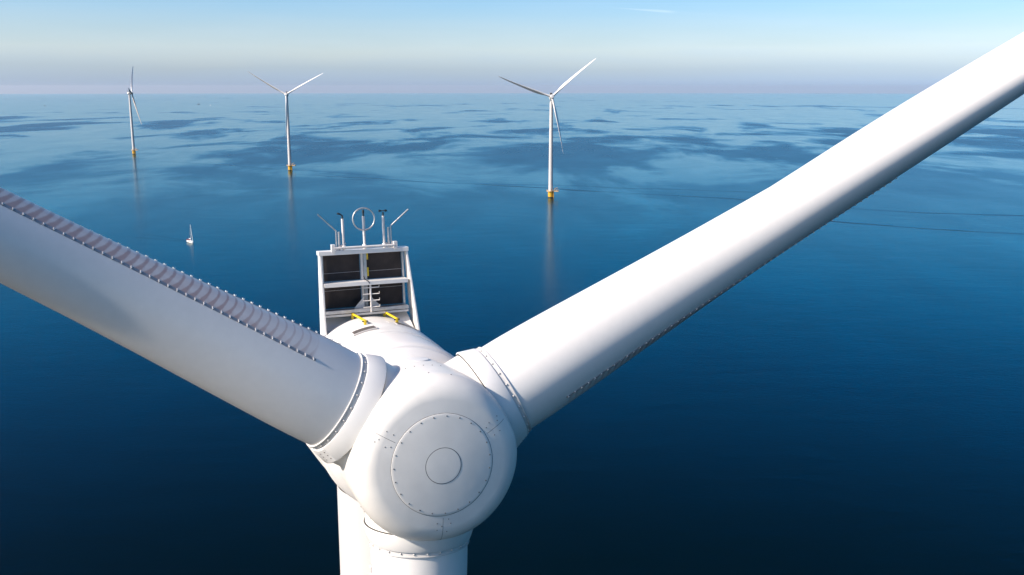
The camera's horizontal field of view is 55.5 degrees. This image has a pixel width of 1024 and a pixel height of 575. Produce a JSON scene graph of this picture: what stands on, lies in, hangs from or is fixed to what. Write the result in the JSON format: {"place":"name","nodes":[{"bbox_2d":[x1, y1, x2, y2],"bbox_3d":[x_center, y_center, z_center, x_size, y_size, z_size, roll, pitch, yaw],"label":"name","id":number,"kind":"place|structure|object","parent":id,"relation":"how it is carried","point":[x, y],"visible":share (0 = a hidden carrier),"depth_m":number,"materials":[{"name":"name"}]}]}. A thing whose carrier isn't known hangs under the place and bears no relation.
{"place":"outdoors","nodes":[
{"label":"outdoors","id":0,"kind":"place"},
{"bbox_2d":[0,93,1023,574],"bbox_3d":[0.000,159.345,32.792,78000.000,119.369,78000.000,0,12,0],"label":"sea","id":1,"kind":"structure","parent":0,"point":[842,393],"depth_m":417.23,"materials":[{"name":"liquid"}]},
{"bbox_2d":[127,68,140,153],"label":"wind turbine","id":2,"kind":"object","parent":1,"relation":"in","point":[130,93],"visible":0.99,"depth_m":1527.00,"materials":[{"name":"paint"}]},
{"bbox_2d":[186,226,192,242],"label":"sailing yacht","id":3,"kind":"object","parent":1,"relation":"on","point":[189,240],"visible":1,"depth_m":657.20,"materials":[{"name":"white fabric"}]},
{"bbox_2d":[249,72,322,170],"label":"wind turbine","id":4,"kind":"object","parent":1,"relation":"in","point":[290,163],"visible":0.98,"depth_m":1217.87,"materials":[{"name":"paint"}]},
{"bbox_2d":[0,32,1023,574],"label":"wind turbine","id":5,"kind":"object","parent":1,"relation":"in","point":[402,426],"visible":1,"depth_m":21.34,"materials":[{"name":"paint"}]},
{"bbox_2d":[499,59,594,197],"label":"wind turbine","id":6,"kind":"object","parent":1,"relation":"in","point":[550,191],"visible":0.98,"depth_m":911.81,"materials":[{"name":"paint"}]},
{"bbox_2d":[0,0,1023,93],"label":"sky","id":7,"kind":"structure","parent":0,"point":[47,46],"materials":[{"name":"blue"}]}
]}

